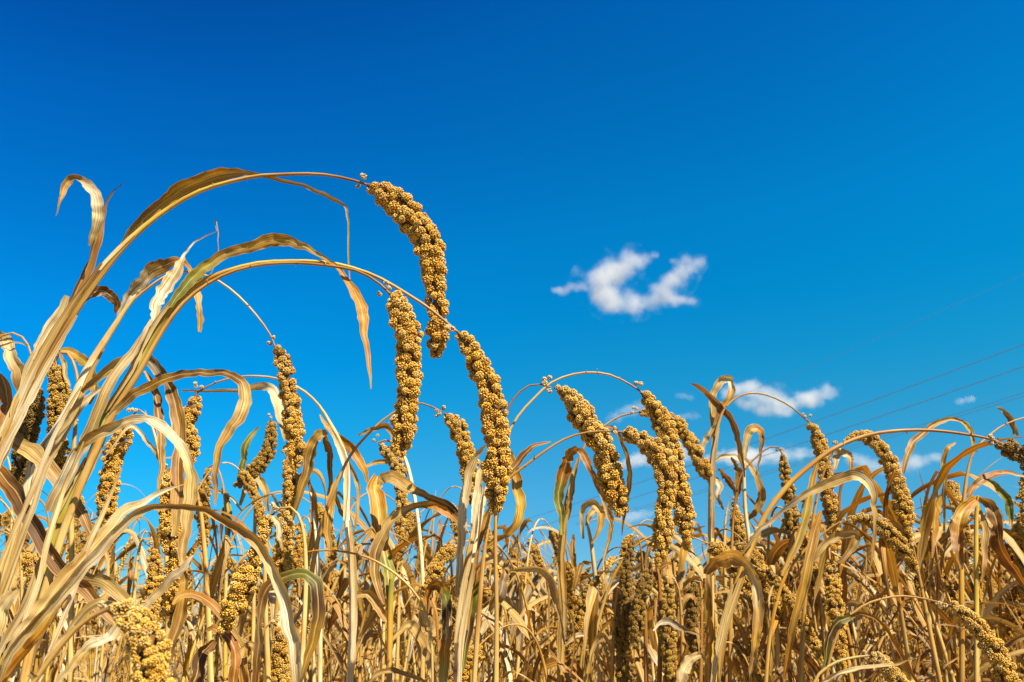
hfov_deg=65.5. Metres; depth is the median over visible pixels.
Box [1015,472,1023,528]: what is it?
millet plant
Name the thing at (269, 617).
millet plant
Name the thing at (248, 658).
millet plant
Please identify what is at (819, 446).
millet plant
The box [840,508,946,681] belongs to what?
millet plant
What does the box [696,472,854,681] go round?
millet plant
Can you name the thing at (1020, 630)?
millet plant
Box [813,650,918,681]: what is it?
millet plant
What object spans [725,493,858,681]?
millet plant
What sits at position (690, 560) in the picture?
millet plant
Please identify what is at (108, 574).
millet plant
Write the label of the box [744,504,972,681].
millet plant
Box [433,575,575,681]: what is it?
millet plant
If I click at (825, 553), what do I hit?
millet plant
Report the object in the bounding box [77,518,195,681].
millet plant
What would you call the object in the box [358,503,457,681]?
millet plant
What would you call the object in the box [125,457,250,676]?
millet plant
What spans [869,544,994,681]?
millet plant
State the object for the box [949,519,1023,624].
millet plant
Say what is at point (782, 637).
millet plant
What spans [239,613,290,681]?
millet plant
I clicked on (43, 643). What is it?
millet plant
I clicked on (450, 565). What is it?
millet plant
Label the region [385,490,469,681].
millet plant
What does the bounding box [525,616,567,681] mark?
millet plant
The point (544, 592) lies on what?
millet plant
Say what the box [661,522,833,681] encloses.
millet plant
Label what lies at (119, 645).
millet plant
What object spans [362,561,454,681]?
millet plant
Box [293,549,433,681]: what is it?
millet plant
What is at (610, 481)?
millet plant
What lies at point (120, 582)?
millet plant
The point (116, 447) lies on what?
millet plant
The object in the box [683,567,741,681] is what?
millet plant
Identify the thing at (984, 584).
millet plant
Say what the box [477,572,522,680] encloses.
millet plant
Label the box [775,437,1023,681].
millet plant
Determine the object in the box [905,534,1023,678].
millet plant
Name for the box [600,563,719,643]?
millet plant
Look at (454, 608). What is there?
millet plant
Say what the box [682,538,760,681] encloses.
millet plant
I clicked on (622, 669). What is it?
millet plant
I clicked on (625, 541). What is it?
millet plant
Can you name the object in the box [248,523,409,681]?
millet plant
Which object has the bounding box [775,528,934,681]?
millet plant
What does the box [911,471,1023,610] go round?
millet plant
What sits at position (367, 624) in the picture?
millet plant
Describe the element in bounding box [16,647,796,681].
ground
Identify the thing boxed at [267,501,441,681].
millet plant
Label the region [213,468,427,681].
millet plant
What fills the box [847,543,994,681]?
millet plant
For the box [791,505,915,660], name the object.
millet plant
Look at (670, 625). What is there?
millet plant
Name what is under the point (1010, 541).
millet plant
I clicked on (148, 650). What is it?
millet plant
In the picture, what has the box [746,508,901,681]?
millet plant
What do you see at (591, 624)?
millet plant
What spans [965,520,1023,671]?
millet plant
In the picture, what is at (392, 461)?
millet plant
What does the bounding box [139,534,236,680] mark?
millet plant
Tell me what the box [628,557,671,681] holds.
millet plant
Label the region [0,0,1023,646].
sky
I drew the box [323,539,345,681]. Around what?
millet plant
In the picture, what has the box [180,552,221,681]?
millet plant
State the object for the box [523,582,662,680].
millet plant
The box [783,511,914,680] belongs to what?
millet plant
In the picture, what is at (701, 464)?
millet plant
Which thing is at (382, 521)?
millet plant
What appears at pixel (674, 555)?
millet plant
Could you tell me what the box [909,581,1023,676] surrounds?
millet plant
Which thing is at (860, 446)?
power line
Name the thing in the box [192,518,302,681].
millet plant
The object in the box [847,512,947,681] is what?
millet plant
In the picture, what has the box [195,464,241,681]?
millet plant
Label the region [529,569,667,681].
millet plant
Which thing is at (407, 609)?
millet plant
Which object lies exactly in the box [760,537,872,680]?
millet plant
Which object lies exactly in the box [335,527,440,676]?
millet plant
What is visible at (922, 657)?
millet plant
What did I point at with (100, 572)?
millet plant
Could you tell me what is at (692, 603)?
millet plant
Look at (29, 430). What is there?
millet plant
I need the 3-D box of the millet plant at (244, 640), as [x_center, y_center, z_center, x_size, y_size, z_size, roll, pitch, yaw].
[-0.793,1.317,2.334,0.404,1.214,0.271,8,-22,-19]
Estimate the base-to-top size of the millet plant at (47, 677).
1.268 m
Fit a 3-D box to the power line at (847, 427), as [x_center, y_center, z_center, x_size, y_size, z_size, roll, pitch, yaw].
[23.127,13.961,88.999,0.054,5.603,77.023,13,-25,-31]
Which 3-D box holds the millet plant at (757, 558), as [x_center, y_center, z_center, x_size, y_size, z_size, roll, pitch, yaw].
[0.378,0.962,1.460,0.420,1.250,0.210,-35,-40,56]
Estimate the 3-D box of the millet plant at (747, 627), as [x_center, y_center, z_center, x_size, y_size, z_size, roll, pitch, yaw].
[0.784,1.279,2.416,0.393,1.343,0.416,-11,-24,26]
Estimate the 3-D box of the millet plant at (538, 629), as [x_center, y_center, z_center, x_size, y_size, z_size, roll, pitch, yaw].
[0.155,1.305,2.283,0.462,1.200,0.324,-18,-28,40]
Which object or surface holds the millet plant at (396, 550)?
on the ground
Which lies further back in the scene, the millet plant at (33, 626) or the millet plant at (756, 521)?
the millet plant at (756, 521)
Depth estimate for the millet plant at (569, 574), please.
1.75 m
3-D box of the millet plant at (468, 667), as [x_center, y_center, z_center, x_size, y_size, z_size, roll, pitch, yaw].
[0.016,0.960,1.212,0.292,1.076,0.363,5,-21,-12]
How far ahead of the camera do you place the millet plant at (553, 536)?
1.71 m
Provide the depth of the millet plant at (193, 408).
1.37 m
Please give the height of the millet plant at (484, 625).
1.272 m
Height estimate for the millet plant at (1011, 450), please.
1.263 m
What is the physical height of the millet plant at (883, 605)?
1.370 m
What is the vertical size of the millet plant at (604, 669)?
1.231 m
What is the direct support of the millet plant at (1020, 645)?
on the ground
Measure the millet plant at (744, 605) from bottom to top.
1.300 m
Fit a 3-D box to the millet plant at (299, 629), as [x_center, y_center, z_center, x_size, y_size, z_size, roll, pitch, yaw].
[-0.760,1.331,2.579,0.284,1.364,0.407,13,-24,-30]
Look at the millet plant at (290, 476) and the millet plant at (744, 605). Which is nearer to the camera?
the millet plant at (290, 476)
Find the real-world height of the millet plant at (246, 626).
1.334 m
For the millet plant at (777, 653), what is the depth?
1.50 m
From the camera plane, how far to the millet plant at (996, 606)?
1.94 m
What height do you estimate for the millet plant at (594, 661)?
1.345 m
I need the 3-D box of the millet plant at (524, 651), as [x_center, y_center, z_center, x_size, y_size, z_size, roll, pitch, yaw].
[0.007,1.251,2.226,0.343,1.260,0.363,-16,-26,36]
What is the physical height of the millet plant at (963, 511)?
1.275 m
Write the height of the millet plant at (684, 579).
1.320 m
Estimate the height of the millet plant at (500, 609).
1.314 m
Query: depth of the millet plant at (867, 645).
1.89 m
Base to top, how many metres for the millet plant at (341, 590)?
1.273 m
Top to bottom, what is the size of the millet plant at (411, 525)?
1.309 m
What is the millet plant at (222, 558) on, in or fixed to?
on the ground
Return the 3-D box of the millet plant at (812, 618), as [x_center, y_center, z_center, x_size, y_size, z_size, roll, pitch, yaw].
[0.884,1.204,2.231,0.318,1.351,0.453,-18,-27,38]
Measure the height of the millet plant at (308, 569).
1.394 m
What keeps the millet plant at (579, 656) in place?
on the ground
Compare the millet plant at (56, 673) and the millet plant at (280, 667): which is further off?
the millet plant at (56, 673)
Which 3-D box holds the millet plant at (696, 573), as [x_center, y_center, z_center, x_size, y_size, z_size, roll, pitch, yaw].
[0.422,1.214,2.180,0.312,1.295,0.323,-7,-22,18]
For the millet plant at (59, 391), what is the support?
on the ground
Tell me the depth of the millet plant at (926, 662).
2.24 m
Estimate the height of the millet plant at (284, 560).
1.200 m
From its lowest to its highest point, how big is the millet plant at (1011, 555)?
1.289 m
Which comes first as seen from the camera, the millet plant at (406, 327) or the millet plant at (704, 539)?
the millet plant at (406, 327)
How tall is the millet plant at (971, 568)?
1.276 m
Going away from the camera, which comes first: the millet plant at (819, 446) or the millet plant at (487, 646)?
the millet plant at (819, 446)
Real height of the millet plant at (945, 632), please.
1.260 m
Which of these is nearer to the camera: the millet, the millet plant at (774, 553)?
the millet plant at (774, 553)
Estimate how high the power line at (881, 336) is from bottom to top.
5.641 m
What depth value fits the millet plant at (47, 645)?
2.48 m
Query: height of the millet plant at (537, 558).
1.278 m
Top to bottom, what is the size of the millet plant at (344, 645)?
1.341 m
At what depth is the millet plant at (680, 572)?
1.73 m
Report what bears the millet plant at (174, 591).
on the ground
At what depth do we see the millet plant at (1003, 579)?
2.05 m
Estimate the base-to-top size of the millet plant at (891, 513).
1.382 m
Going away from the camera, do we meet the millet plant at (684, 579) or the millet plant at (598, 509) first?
the millet plant at (598, 509)
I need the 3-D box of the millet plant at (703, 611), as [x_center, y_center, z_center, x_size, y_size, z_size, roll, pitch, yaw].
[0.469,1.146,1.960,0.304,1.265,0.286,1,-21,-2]
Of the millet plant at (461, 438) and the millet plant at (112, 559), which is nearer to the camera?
the millet plant at (461, 438)
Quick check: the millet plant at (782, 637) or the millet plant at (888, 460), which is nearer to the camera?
the millet plant at (888, 460)
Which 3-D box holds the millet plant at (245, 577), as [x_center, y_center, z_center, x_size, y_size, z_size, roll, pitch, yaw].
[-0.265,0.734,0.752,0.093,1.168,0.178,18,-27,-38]
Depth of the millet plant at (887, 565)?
1.39 m
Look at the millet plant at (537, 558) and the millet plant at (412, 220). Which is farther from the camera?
the millet plant at (537, 558)
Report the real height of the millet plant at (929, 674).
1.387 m
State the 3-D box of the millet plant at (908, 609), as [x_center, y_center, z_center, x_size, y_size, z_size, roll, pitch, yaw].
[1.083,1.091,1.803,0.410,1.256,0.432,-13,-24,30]
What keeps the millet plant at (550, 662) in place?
on the ground
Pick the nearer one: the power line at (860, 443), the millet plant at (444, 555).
the millet plant at (444, 555)
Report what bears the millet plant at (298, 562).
on the ground
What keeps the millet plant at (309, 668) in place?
on the ground
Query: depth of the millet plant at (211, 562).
2.20 m
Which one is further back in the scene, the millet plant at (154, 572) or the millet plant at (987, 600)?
the millet plant at (987, 600)
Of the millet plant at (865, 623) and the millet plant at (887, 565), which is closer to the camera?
the millet plant at (887, 565)
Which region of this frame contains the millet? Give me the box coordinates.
[0,514,1023,681]
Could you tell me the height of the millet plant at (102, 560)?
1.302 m
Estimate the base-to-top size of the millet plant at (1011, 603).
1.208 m
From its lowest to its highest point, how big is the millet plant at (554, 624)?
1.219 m
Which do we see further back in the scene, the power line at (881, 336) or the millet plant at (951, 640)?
the power line at (881, 336)
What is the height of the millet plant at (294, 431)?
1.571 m
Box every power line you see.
[527,366,1023,529]
[531,344,1023,517]
[579,392,1023,522]
[579,396,1022,524]
[649,274,1023,431]
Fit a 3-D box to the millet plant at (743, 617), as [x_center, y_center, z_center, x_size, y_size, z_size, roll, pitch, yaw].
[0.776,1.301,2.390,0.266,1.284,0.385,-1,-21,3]
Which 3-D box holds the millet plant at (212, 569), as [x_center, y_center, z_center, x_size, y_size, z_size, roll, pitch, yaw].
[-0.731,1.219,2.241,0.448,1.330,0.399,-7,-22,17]
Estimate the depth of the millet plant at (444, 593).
1.08 m
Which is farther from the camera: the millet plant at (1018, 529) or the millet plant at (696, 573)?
the millet plant at (696, 573)
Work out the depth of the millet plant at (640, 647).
2.01 m
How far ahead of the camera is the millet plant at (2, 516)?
1.76 m
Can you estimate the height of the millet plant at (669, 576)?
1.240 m
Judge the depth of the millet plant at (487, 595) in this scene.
2.07 m
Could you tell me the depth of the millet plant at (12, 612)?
1.62 m
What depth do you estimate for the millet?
3.06 m
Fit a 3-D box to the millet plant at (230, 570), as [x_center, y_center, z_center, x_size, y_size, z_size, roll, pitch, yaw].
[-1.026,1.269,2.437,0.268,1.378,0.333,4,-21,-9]
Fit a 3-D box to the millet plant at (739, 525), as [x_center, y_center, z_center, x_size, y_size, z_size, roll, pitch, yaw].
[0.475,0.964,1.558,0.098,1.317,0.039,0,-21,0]
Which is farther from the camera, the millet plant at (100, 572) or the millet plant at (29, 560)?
the millet plant at (100, 572)
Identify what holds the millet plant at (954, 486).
on the ground
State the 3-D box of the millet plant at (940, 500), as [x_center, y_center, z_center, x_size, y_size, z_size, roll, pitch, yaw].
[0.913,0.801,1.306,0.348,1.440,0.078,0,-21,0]
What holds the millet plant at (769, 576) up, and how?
on the ground
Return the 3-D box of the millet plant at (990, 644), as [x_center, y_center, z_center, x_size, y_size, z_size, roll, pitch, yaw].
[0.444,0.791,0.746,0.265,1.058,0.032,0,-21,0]
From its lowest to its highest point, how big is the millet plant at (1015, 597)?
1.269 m
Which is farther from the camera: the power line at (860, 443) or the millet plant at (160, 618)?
the power line at (860, 443)
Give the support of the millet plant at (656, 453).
on the ground
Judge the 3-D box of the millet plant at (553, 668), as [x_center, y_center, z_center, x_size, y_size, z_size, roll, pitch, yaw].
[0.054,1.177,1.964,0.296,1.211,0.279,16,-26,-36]
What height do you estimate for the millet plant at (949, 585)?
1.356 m
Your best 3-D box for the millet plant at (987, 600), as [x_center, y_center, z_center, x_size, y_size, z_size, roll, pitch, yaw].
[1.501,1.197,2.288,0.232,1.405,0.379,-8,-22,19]
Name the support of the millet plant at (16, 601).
on the ground
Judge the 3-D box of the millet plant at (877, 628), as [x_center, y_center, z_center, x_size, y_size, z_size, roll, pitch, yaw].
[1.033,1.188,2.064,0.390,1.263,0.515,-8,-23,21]
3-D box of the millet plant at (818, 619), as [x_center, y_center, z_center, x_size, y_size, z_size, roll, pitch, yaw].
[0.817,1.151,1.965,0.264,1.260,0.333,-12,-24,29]
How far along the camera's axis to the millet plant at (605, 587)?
1.86 m
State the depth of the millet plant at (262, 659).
2.23 m
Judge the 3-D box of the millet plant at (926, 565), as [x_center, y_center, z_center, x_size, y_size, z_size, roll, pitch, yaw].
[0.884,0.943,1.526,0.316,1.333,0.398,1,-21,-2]
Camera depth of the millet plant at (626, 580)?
1.27 m
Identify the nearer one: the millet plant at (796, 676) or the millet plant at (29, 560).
the millet plant at (29, 560)
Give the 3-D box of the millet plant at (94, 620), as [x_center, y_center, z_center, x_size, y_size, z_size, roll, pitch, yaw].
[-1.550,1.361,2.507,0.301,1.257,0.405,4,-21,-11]
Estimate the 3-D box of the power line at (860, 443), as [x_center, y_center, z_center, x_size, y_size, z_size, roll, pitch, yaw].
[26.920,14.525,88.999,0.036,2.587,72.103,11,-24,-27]
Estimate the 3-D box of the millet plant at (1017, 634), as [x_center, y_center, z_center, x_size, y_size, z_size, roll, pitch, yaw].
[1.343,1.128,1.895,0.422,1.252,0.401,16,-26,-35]
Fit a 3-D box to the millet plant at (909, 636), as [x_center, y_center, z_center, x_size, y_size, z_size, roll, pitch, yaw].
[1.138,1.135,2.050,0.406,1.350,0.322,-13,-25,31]
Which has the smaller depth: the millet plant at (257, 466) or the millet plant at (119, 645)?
the millet plant at (257, 466)
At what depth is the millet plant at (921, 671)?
2.46 m
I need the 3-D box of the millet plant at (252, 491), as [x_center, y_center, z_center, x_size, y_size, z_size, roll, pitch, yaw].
[-0.767,0.893,1.445,0.439,1.368,0.333,-14,-25,32]
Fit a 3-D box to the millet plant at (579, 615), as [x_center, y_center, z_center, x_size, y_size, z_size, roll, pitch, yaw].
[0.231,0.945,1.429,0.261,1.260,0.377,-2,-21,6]
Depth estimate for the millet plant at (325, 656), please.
1.97 m
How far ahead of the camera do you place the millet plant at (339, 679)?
2.45 m
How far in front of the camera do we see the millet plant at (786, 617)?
1.67 m
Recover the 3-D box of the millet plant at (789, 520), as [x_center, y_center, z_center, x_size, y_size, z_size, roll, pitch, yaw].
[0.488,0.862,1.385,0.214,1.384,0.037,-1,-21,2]
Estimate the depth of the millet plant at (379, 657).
2.29 m
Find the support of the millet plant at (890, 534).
on the ground
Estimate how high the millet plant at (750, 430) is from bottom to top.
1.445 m
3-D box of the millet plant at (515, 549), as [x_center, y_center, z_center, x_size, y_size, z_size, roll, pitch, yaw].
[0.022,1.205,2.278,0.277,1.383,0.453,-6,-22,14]
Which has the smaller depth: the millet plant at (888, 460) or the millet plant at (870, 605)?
the millet plant at (888, 460)
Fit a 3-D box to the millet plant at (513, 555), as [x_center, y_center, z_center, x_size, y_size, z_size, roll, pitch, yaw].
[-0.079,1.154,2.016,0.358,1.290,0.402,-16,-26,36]
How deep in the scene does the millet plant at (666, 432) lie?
1.04 m
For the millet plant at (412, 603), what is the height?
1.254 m
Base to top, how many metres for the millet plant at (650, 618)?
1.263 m
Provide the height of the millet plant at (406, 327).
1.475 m
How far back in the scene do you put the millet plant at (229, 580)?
2.35 m
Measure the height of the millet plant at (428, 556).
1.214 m
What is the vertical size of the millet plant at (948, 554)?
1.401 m
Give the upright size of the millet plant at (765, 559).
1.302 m
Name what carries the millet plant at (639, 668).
on the ground
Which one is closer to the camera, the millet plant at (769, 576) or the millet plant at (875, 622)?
the millet plant at (769, 576)
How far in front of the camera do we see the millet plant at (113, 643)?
1.42 m
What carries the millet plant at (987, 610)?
on the ground
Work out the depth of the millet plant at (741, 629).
1.70 m
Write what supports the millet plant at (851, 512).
on the ground
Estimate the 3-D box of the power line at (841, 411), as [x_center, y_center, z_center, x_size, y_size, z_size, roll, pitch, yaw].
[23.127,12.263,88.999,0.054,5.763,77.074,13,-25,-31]
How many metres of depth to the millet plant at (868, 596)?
2.46 m
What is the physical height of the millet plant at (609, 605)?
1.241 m
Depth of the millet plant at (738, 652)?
1.87 m
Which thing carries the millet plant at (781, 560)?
on the ground
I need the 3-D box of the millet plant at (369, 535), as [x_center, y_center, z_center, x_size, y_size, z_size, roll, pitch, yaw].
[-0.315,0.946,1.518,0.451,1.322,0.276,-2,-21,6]
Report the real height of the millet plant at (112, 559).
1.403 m
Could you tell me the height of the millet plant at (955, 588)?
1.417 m
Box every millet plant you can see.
[0,167,449,468]
[0,219,512,667]
[0,256,305,591]
[0,262,423,681]
[0,331,45,484]
[0,386,301,681]
[0,484,144,678]
[0,496,13,544]
[0,499,77,681]
[0,499,184,681]
[0,520,42,636]
[1,456,99,638]
[1,532,120,681]
[1,540,109,681]
[15,533,150,681]
[15,537,194,681]
[31,598,175,681]
[33,611,97,679]
[36,510,144,681]
[45,634,106,674]
[46,347,97,681]
[62,536,116,681]
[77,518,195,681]
[78,508,145,681]
[82,462,269,671]
[91,532,193,681]
[94,407,169,678]
[104,541,335,681]
[106,568,218,681]
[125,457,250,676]
[127,531,163,681]
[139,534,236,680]
[142,464,248,681]
[151,523,300,681]
[159,491,336,681]
[169,530,236,676]
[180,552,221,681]
[182,382,285,681]
[183,375,393,681]
[188,554,262,681]
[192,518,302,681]
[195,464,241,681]
[203,536,341,681]
[205,563,331,681]
[206,563,323,681]
[209,535,347,673]
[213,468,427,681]
[216,502,325,681]
[221,613,327,676]
[226,493,426,681]
[231,557,331,681]
[237,525,369,673]
[238,498,295,681]
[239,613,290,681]
[243,535,439,681]
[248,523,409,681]
[248,581,386,681]
[249,538,309,661]
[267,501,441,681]
[268,543,404,681]
[270,491,457,681]
[280,445,322,681]
[291,515,315,681]
[291,534,443,677]
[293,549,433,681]
[297,583,395,681]
[306,402,479,642]
[320,547,453,681]
[323,496,443,681]
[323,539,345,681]
[327,571,440,681]
[332,572,485,681]
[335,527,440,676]
[343,486,498,681]
[358,423,425,679]
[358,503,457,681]
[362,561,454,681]
[366,470,457,681]
[382,519,502,681]
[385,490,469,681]
[393,568,450,681]
[394,508,588,681]
[395,518,639,681]
[403,539,520,681]
[417,526,582,681]
[420,539,609,681]
[422,525,545,647]
[423,580,451,681]
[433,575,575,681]
[435,570,541,681]
[436,588,533,681]
[444,518,569,680]
[448,538,538,675]
[448,600,574,681]
[452,556,508,681]
[452,567,595,680]
[453,369,696,681]
[472,425,678,681]
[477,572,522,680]
[479,545,618,681]
[485,524,568,681]
[493,375,629,681]
[508,546,663,681]
[509,406,712,681]
[512,597,603,673]
[514,582,761,681]
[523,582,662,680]
[524,582,609,681]
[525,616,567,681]
[527,538,550,681]
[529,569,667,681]
[529,573,590,681]
[532,533,753,681]
[536,573,651,677]
[539,527,781,681]
[545,540,637,681]
[554,540,648,681]
[564,525,682,681]
[573,499,653,681]
[578,559,684,679]
[581,565,823,681]
[587,554,736,681]
[589,587,631,681]
[590,517,723,662]
[597,538,703,681]
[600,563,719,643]
[601,580,692,681]
[606,519,733,680]
[608,631,762,681]
[619,534,651,681]
[627,523,781,681]
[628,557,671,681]
[629,595,799,681]
[634,538,784,680]
[636,546,740,664]
[642,543,734,671]
[653,576,706,681]
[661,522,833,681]
[677,573,702,681]
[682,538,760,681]
[683,506,873,681]
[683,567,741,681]
[684,492,914,681]
[684,533,866,681]
[688,543,751,681]
[691,375,841,681]
[694,521,797,680]
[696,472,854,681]
[698,506,967,681]
[701,541,796,671]
[703,428,1023,681]
[714,497,746,681]
[715,424,765,681]
[722,603,795,671]
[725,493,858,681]
[727,446,804,681]
[727,477,869,681]
[733,538,797,677]
[733,541,824,677]
[735,604,860,678]
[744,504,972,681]
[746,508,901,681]
[752,547,779,670]
[756,467,931,681]
[758,524,879,681]
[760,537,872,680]
[764,462,918,681]
[774,560,935,681]
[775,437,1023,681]
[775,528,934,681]
[780,564,870,681]
[781,549,851,681]
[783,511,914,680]
[785,430,915,681]
[788,471,1015,681]
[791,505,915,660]
[808,594,876,672]
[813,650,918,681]
[817,527,968,680]
[820,530,903,664]
[820,559,936,678]
[821,595,1021,681]
[824,569,930,674]
[836,557,948,681]
[837,459,1023,681]
[838,532,1023,681]
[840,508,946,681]
[843,526,995,681]
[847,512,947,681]
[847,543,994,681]
[849,519,1023,681]
[850,564,953,681]
[855,471,1006,681]
[858,551,919,679]
[859,480,1006,681]
[864,562,956,680]
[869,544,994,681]
[869,550,1023,678]
[870,631,957,681]
[874,532,997,672]
[895,525,1020,678]
[902,407,1023,681]
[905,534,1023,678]
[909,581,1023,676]
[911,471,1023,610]
[911,472,1023,670]
[914,519,981,662]
[915,504,1023,676]
[925,573,1023,673]
[942,563,1023,681]
[949,470,1023,681]
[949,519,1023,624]
[950,536,1023,678]
[953,547,971,591]
[964,545,1023,681]
[965,517,1023,671]
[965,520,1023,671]
[973,544,1023,607]
[982,563,1023,653]
[1001,586,1022,652]
[1007,511,1023,562]
[1010,514,1023,597]
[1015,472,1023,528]
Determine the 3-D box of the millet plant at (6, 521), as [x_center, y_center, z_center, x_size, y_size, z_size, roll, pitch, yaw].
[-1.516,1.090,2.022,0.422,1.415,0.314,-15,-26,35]
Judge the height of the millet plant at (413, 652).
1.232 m
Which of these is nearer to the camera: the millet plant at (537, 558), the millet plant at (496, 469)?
the millet plant at (496, 469)

